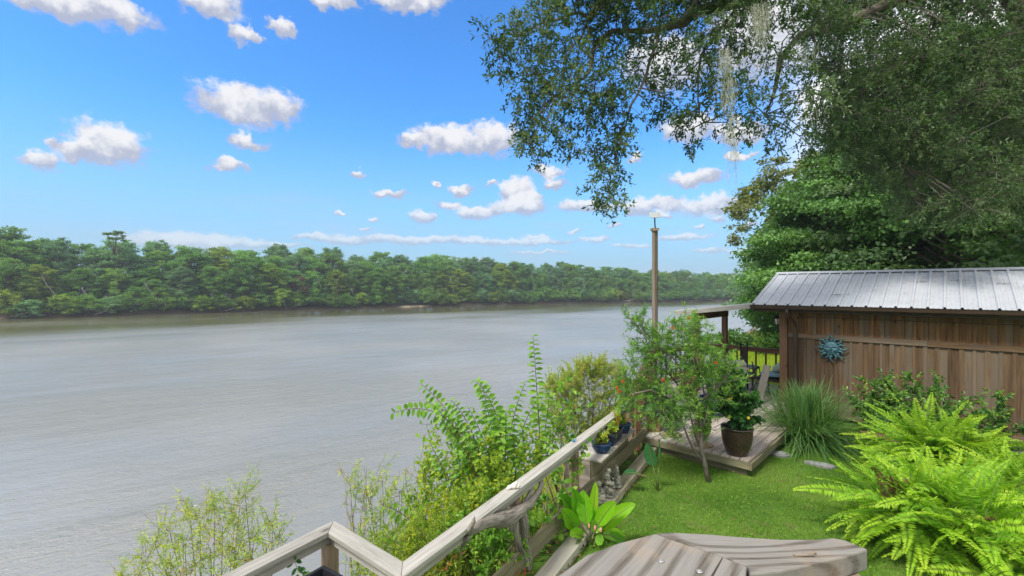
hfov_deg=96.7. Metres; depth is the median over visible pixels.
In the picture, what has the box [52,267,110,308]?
bank tree
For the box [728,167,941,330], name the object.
leafy tree
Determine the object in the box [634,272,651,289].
bank tree
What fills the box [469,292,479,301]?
bank shrub
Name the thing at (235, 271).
bank tree
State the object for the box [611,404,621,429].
snake plant
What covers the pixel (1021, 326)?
light string
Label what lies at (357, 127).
sky
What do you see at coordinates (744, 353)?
patio chair
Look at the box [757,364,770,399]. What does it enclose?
leaning plank
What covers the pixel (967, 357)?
garden shed
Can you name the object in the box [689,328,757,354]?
bank saplings
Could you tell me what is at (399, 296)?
bank shrub
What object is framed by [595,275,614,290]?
bank tree
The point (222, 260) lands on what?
bank tree
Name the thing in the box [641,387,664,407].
leafy plant
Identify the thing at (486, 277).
bank tree
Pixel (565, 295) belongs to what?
bank shrub
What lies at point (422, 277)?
bank tree
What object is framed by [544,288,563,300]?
bank shrub
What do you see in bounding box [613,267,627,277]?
bank tree
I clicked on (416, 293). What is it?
bank shrub
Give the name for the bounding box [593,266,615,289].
bank tree
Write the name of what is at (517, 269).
bank tree
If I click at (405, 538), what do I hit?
goldenrod
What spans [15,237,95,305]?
bank tree
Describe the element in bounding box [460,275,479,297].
bank tree
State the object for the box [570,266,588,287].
bank tree
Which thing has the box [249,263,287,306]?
bank tree
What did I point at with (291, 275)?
bank tree
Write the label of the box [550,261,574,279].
bank tree
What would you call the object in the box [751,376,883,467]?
grass clump
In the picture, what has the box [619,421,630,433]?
blue pot
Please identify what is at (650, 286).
bank tree
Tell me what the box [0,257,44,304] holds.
bank tree
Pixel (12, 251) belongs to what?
bank tree
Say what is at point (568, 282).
bank tree
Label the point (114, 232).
bank tree
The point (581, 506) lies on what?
ginger plant
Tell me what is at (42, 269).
bank tree
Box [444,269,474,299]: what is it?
bank tree
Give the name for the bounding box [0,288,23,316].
bank shrub
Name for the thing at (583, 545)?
leaf litter
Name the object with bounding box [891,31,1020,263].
dark tree
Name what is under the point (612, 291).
bank shrub
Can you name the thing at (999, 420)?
green shrub
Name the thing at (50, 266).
bank tree
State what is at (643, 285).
bank tree
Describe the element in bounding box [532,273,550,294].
bank tree
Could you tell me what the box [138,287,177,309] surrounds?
bank shrub
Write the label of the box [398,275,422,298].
bank tree
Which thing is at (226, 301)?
bank shrub
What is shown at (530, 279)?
bank tree
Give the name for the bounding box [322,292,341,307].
bank shrub
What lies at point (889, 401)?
green shrub
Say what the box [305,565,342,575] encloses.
square planter
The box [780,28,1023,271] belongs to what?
dark tree
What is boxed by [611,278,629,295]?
bank tree
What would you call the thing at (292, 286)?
bank tree
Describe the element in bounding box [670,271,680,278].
bank tree
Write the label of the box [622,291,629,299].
bank shrub
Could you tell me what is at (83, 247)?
bank tree
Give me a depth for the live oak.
8.23 m
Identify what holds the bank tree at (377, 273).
on the ground at (540, 563)
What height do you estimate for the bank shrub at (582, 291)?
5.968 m
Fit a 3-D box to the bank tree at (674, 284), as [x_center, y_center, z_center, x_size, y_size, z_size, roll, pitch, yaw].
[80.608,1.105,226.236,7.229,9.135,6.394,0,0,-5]
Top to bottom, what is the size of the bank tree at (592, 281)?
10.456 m
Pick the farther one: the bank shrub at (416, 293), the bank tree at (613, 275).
the bank tree at (613, 275)
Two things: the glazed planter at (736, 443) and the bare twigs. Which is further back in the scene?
the glazed planter at (736, 443)
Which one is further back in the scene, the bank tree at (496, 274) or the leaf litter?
the bank tree at (496, 274)
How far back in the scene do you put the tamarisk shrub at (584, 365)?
8.44 m
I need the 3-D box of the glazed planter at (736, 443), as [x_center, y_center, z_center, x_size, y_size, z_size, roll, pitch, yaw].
[3.524,2.385,7.127,0.474,0.430,0.474,0,0,0]
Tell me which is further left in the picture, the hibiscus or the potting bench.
the potting bench
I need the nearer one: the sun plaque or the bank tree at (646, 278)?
the sun plaque
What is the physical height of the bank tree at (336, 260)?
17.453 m
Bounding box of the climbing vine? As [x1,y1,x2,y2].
[528,370,592,546]
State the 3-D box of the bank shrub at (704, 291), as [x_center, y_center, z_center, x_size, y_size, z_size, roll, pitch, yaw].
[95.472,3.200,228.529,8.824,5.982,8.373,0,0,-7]
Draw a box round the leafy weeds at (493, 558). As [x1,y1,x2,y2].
[434,487,546,575]
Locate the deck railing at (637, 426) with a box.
[634,343,778,450]
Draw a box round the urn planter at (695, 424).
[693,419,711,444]
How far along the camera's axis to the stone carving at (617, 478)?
6.24 m
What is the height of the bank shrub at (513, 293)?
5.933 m
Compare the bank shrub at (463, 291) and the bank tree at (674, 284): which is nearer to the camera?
the bank shrub at (463, 291)
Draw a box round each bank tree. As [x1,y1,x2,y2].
[0,225,45,288]
[0,239,56,291]
[0,246,52,297]
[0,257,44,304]
[3,264,64,302]
[10,239,71,296]
[12,238,77,296]
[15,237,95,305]
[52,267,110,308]
[55,243,109,296]
[69,246,130,295]
[86,239,141,288]
[87,268,138,298]
[102,230,126,308]
[102,250,156,296]
[129,249,182,288]
[132,266,173,300]
[141,240,184,287]
[155,244,219,299]
[162,250,199,289]
[163,266,198,308]
[188,265,235,300]
[193,250,241,294]
[194,246,237,304]
[217,249,280,297]
[218,261,268,306]
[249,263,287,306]
[252,255,291,295]
[258,243,296,301]
[280,270,310,304]
[282,252,311,291]
[288,275,309,305]
[290,247,328,291]
[297,256,334,296]
[298,271,329,303]
[308,247,345,290]
[315,253,348,293]
[319,254,337,270]
[319,270,351,297]
[337,260,365,295]
[340,268,373,297]
[347,254,368,292]
[353,260,384,295]
[357,267,395,303]
[365,251,401,298]
[375,257,394,292]
[376,265,410,298]
[391,254,415,284]
[394,263,419,286]
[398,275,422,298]
[408,256,444,290]
[416,273,435,292]
[428,260,461,297]
[429,253,460,292]
[429,271,452,294]
[444,262,468,284]
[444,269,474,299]
[448,256,473,283]
[460,257,482,290]
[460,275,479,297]
[473,272,494,300]
[475,264,497,290]
[476,257,497,287]
[485,270,511,296]
[492,263,516,288]
[494,270,520,289]
[504,261,536,292]
[516,263,542,290]
[521,276,539,293]
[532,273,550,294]
[536,267,554,288]
[537,263,558,298]
[543,274,559,289]
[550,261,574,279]
[550,266,572,290]
[556,264,581,288]
[558,277,575,294]
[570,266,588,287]
[571,276,585,292]
[581,266,603,290]
[584,278,601,296]
[590,269,610,288]
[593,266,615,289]
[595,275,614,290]
[607,271,621,289]
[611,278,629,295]
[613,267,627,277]
[616,267,633,290]
[621,278,639,294]
[630,269,641,287]
[632,275,645,292]
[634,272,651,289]
[637,282,649,294]
[648,282,661,292]
[649,272,670,291]
[658,278,674,292]
[662,273,679,289]
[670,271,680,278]
[670,281,679,292]
[678,269,697,281]
[679,272,695,292]
[685,282,696,292]
[691,272,703,280]
[704,274,719,289]
[704,280,714,289]
[711,274,728,287]
[724,277,733,290]
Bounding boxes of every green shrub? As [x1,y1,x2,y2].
[839,368,987,445]
[937,387,1023,463]
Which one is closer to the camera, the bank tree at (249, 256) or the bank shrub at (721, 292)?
the bank tree at (249, 256)
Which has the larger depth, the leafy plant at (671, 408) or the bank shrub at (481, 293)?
the bank shrub at (481, 293)
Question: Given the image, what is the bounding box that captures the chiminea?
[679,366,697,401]
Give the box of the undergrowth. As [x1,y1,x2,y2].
[0,276,737,312]
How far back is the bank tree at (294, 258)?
141.57 m
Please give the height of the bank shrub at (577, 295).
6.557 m
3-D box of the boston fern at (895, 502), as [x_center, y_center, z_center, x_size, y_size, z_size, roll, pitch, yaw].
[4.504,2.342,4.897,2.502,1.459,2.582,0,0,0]
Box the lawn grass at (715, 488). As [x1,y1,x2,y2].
[567,428,1016,575]
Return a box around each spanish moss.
[703,61,721,97]
[712,48,741,193]
[743,0,774,52]
[789,39,821,69]
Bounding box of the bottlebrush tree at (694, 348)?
[610,301,753,482]
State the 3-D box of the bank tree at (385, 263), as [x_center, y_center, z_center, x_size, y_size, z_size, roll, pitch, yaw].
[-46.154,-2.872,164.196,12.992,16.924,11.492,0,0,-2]
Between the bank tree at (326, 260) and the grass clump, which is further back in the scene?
the bank tree at (326, 260)
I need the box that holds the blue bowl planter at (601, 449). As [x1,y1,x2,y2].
[591,439,611,453]
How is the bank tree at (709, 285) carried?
on the ground at (540, 563)
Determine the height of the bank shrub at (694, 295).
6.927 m
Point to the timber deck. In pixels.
(716, 456)
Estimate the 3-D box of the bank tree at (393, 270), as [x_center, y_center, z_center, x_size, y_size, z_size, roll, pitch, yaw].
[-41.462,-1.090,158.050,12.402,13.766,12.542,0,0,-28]
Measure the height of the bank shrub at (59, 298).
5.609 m
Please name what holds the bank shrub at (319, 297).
on the ground at (540, 563)
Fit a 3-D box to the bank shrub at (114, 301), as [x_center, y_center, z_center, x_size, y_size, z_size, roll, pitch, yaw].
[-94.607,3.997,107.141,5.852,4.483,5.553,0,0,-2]
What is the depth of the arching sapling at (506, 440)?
5.41 m
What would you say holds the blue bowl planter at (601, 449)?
on the potting bench
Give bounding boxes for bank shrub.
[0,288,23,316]
[4,299,47,317]
[38,293,79,314]
[60,293,108,314]
[95,296,128,313]
[110,286,157,310]
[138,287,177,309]
[166,289,195,309]
[189,294,214,310]
[202,293,237,310]
[228,295,256,310]
[248,288,275,307]
[271,288,293,306]
[284,291,312,306]
[292,287,325,304]
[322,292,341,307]
[335,292,357,307]
[354,292,370,304]
[362,288,387,304]
[394,290,411,303]
[404,289,424,302]
[414,286,437,303]
[428,288,452,304]
[445,293,460,303]
[454,288,470,302]
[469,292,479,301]
[473,289,490,302]
[486,292,498,301]
[491,287,511,301]
[500,290,520,302]
[512,291,530,302]
[523,290,539,302]
[531,290,541,300]
[537,286,557,301]
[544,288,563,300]
[557,288,570,299]
[568,288,584,300]
[575,288,588,300]
[583,289,598,299]
[594,290,610,301]
[602,285,619,298]
[611,290,625,300]
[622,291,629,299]
[628,288,646,300]
[640,292,651,300]
[658,293,663,300]
[662,288,680,298]
[662,291,674,299]
[671,288,689,297]
[680,292,691,299]
[686,287,703,299]
[696,289,711,299]
[703,293,714,299]
[708,287,719,297]
[712,289,727,298]
[718,286,740,298]
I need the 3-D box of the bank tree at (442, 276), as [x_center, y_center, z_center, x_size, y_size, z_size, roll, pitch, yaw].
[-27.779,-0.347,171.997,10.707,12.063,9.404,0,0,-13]
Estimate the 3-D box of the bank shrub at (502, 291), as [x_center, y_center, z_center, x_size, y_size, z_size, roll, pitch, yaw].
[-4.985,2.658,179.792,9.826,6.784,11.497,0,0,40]
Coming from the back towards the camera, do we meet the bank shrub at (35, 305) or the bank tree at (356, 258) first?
the bank tree at (356, 258)
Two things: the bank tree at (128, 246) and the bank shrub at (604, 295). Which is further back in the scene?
the bank shrub at (604, 295)
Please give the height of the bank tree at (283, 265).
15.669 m
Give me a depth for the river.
24.96 m
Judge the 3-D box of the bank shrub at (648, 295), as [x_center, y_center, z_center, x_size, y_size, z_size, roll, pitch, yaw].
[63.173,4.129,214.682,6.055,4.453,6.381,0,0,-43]
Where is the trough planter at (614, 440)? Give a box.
[603,426,624,445]
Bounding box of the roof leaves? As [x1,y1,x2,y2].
[762,273,1011,308]
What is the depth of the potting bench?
6.11 m
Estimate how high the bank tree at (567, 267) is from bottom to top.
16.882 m
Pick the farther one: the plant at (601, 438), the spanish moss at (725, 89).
the spanish moss at (725, 89)
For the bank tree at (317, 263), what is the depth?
146.60 m
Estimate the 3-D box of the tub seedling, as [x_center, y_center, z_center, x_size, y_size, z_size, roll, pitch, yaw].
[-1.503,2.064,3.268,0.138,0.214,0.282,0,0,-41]
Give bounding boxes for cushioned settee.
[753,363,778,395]
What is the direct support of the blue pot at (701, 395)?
on the timber deck
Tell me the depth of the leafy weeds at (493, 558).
4.24 m
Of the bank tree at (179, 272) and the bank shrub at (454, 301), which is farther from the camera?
the bank shrub at (454, 301)
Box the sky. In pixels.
[0,0,1004,288]
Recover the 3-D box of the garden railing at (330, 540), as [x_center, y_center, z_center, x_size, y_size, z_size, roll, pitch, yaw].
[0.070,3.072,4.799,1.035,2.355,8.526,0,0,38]
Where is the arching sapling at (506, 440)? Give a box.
[382,334,575,564]
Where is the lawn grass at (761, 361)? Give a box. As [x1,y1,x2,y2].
[730,341,778,384]
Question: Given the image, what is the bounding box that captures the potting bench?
[565,428,635,498]
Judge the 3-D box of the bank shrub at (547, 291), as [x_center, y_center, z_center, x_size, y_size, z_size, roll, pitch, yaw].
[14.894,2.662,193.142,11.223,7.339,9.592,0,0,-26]
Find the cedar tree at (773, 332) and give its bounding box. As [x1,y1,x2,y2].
[735,229,837,353]
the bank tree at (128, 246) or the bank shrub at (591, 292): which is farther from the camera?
the bank shrub at (591, 292)
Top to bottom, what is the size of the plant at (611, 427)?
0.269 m
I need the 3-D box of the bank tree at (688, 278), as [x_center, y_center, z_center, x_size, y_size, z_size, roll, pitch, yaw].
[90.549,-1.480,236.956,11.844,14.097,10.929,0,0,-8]
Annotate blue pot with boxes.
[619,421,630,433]
[699,394,723,416]
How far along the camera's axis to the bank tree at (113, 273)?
110.74 m
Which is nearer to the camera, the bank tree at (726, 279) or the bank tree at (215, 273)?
the bank tree at (215, 273)
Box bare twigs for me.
[338,459,569,575]
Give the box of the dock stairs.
[712,325,765,340]
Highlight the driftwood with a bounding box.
[458,480,543,570]
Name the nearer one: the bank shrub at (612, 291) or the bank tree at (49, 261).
the bank tree at (49, 261)
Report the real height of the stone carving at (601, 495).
0.339 m
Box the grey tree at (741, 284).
[720,210,832,326]
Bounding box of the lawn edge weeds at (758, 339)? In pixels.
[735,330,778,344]
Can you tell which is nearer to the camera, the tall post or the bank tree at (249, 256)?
the tall post
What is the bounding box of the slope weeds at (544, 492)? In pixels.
[423,369,682,575]
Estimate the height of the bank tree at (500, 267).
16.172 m
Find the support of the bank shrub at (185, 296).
on the ground at (540, 563)
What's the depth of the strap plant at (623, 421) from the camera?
7.02 m
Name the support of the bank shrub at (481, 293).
on the ground at (540, 563)
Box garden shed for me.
[675,267,1023,442]
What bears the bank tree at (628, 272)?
on the ground at (540, 563)
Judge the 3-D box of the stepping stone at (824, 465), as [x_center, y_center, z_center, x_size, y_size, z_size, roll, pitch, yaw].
[4.949,2.850,7.310,0.434,0.060,0.197,0,0,39]
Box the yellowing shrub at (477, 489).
[402,420,546,575]
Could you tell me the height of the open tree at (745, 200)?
12.143 m
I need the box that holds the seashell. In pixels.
[506,482,519,489]
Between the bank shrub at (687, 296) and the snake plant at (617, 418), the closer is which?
the snake plant at (617, 418)
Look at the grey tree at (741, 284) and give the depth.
27.80 m
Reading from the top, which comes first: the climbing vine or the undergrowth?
the undergrowth
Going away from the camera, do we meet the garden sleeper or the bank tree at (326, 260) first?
the garden sleeper
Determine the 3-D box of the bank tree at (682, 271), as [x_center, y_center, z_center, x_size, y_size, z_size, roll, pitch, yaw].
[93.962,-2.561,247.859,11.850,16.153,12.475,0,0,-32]
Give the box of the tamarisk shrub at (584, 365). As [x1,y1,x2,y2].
[536,350,633,443]
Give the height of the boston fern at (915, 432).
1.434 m
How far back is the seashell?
4.28 m
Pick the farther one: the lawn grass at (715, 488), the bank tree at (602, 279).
the bank tree at (602, 279)
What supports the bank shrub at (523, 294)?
on the ground at (540, 563)
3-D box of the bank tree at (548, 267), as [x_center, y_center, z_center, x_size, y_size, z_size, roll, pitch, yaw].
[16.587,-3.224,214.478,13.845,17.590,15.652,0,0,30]
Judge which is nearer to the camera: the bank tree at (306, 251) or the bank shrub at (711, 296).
the bank tree at (306, 251)
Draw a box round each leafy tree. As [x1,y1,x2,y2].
[728,125,1023,327]
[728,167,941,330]
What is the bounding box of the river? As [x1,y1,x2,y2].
[0,300,759,575]
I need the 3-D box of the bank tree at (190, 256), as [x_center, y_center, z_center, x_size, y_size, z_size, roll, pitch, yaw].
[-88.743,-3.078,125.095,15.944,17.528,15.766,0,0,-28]
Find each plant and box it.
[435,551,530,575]
[560,482,635,547]
[593,428,609,444]
[604,420,618,437]
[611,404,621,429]
[620,414,630,424]
[623,438,660,490]
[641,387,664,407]
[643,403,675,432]
[662,398,686,417]
[692,365,726,399]
[693,402,715,421]
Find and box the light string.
[797,316,1022,327]
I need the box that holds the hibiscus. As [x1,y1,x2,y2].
[713,363,766,430]
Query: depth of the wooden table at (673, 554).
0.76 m
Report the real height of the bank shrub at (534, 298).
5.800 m
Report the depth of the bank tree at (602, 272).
215.96 m
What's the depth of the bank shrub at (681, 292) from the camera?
222.30 m
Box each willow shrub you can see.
[105,460,295,575]
[337,447,454,575]
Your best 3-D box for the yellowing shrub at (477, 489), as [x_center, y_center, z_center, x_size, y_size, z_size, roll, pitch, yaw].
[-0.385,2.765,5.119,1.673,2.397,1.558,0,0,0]
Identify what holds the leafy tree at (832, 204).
on the ground at (540, 563)
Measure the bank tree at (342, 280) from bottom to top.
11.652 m
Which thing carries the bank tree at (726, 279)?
on the ground at (540, 563)
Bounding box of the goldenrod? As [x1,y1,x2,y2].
[339,489,482,575]
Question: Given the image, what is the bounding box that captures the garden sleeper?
[534,447,656,575]
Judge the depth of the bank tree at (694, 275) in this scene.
250.26 m
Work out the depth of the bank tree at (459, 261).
186.55 m
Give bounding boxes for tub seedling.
[287,556,309,575]
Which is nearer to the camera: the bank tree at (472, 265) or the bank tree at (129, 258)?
the bank tree at (129, 258)
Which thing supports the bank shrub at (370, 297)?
on the ground at (540, 563)
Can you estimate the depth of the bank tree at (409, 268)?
167.21 m
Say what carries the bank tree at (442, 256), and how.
on the ground at (540, 563)
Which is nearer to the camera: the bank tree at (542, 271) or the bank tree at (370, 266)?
the bank tree at (370, 266)
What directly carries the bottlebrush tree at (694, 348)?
on the ground at (540, 563)
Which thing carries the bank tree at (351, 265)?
on the ground at (540, 563)
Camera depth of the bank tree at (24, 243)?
104.36 m
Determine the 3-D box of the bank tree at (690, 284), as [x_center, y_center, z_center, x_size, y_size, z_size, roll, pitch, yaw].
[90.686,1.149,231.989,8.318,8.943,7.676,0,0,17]
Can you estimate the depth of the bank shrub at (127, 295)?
110.03 m
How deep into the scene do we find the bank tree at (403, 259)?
171.10 m
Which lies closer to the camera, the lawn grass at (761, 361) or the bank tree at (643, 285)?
the lawn grass at (761, 361)
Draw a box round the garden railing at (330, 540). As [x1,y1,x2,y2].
[222,403,648,575]
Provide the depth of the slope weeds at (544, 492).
9.24 m
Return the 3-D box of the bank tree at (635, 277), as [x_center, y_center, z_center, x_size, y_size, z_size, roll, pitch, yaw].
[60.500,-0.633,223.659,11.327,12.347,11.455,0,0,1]
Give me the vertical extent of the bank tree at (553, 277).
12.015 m
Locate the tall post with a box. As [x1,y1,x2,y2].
[649,212,659,386]
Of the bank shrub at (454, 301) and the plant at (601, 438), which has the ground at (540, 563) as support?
the bank shrub at (454, 301)
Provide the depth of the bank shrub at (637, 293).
211.37 m
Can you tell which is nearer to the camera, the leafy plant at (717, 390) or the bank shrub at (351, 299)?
the leafy plant at (717, 390)
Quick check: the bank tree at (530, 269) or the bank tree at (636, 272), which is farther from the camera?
the bank tree at (636, 272)
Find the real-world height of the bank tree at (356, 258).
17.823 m
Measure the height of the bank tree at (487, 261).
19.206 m
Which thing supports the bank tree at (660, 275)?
on the ground at (540, 563)
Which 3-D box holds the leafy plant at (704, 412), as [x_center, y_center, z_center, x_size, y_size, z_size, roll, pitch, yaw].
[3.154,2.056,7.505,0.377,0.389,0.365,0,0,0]
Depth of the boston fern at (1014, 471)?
5.47 m
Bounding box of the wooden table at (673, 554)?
[559,533,866,575]
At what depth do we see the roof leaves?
9.56 m
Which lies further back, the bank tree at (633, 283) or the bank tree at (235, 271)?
the bank tree at (633, 283)
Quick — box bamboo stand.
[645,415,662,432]
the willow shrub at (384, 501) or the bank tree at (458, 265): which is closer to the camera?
the willow shrub at (384, 501)
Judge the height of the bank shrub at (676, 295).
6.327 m
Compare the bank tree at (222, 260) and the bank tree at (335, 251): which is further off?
the bank tree at (335, 251)
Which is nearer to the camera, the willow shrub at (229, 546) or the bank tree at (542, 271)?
the willow shrub at (229, 546)
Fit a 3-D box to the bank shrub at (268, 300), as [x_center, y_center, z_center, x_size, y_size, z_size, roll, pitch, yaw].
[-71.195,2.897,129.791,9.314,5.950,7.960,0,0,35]
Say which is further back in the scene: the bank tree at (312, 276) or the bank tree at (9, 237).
the bank tree at (312, 276)
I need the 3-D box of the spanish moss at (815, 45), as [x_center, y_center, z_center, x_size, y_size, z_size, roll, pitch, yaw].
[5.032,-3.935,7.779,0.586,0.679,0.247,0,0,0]
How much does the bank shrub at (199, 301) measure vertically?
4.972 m
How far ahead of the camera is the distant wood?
28.55 m
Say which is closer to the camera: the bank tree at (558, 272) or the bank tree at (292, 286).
the bank tree at (292, 286)
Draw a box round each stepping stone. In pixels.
[769,450,789,457]
[804,460,836,469]
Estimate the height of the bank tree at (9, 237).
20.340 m
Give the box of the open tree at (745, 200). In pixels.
[716,148,829,270]
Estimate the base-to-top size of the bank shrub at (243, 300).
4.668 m
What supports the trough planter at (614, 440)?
on the potting bench
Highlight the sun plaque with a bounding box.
[814,334,848,361]
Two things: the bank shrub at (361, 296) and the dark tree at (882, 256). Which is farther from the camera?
the bank shrub at (361, 296)
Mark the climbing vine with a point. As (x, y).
(549, 506)
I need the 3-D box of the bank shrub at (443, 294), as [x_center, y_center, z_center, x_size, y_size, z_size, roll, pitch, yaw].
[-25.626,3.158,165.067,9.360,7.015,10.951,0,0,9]
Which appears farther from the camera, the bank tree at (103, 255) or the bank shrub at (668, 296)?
the bank shrub at (668, 296)
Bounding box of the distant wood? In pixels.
[740,165,1004,265]
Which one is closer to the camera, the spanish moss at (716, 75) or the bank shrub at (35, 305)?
the spanish moss at (716, 75)
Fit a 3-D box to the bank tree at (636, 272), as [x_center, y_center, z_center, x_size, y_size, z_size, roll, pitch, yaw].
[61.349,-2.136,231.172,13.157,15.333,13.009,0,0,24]
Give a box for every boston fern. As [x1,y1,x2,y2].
[792,440,1023,575]
[839,387,1023,481]
[895,510,1023,575]
[930,440,1023,515]
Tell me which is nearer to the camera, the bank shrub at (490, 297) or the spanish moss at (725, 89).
the spanish moss at (725, 89)
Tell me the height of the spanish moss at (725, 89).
2.407 m
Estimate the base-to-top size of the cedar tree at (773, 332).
6.116 m
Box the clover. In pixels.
[580,447,943,575]
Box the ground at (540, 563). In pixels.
[0,291,973,575]
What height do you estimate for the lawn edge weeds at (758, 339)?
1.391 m
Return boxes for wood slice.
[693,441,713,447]
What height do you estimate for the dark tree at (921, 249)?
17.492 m
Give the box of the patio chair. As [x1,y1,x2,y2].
[740,341,753,390]
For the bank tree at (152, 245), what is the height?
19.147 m
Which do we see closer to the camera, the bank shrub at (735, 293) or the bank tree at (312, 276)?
the bank tree at (312, 276)
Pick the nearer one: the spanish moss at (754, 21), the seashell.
the seashell
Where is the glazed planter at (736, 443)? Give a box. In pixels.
[720,423,753,456]
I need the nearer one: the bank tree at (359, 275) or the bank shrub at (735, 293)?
the bank tree at (359, 275)
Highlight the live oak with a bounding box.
[467,0,1023,244]
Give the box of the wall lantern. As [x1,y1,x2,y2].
[773,314,778,330]
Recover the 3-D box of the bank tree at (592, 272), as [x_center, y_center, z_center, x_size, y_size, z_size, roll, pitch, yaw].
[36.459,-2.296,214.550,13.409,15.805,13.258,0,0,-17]
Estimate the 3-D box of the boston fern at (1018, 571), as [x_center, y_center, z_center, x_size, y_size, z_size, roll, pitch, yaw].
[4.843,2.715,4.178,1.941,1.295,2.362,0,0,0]
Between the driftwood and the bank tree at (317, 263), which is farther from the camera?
the bank tree at (317, 263)
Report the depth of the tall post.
11.97 m
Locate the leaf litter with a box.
[494,411,657,573]
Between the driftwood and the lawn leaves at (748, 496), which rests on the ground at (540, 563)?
the lawn leaves at (748, 496)
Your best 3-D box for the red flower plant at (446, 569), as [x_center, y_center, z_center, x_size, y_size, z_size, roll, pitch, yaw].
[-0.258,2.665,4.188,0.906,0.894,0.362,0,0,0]
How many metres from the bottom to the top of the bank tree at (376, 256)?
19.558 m
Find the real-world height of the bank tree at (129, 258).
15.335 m
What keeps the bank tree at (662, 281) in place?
on the ground at (540, 563)
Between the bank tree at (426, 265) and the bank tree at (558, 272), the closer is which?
the bank tree at (426, 265)
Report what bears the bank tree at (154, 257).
on the ground at (540, 563)
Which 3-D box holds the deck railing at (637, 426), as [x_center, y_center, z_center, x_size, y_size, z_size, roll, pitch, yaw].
[4.088,2.230,10.894,6.603,1.240,2.486,0,0,-37]
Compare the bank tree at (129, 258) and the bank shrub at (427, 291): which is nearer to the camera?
the bank tree at (129, 258)
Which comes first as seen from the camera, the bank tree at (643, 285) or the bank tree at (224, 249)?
the bank tree at (224, 249)
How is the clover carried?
on the ground at (540, 563)
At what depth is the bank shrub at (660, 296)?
216.28 m
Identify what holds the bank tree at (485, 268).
on the ground at (540, 563)
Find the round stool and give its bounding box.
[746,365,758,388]
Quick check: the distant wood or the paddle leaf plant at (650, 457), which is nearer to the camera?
the paddle leaf plant at (650, 457)
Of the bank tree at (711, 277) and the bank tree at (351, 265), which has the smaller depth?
the bank tree at (351, 265)
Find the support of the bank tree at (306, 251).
on the ground at (540, 563)
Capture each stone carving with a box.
[597,481,605,507]
[603,468,614,498]
[612,464,621,488]
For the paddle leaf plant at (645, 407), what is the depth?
8.08 m
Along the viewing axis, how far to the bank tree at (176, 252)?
127.66 m
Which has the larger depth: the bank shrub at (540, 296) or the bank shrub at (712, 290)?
the bank shrub at (712, 290)
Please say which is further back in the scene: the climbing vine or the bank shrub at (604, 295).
the bank shrub at (604, 295)
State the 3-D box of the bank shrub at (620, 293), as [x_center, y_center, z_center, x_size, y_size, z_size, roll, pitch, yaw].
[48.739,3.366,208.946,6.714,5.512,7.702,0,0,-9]
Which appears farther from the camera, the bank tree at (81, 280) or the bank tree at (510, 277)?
the bank tree at (510, 277)
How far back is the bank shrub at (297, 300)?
133.97 m
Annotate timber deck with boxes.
[641,376,788,474]
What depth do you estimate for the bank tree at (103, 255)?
112.49 m
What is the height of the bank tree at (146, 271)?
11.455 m
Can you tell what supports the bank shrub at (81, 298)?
on the ground at (540, 563)
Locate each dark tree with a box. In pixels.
[762,18,1023,266]
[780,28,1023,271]
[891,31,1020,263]
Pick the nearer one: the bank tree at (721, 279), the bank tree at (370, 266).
the bank tree at (370, 266)
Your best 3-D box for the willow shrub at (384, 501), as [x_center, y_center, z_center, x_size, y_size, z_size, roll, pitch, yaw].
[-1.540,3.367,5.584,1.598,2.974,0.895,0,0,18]
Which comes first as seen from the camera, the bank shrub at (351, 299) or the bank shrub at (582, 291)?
the bank shrub at (351, 299)
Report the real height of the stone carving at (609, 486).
0.380 m
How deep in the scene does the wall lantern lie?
10.52 m
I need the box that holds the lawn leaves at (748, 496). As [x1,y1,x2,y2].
[595,450,911,568]
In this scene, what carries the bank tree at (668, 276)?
on the ground at (540, 563)
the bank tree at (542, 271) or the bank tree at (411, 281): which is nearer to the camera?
the bank tree at (411, 281)
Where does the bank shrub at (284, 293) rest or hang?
on the ground at (540, 563)
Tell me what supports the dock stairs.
on the ground at (540, 563)
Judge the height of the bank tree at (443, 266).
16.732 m
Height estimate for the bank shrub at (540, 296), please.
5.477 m

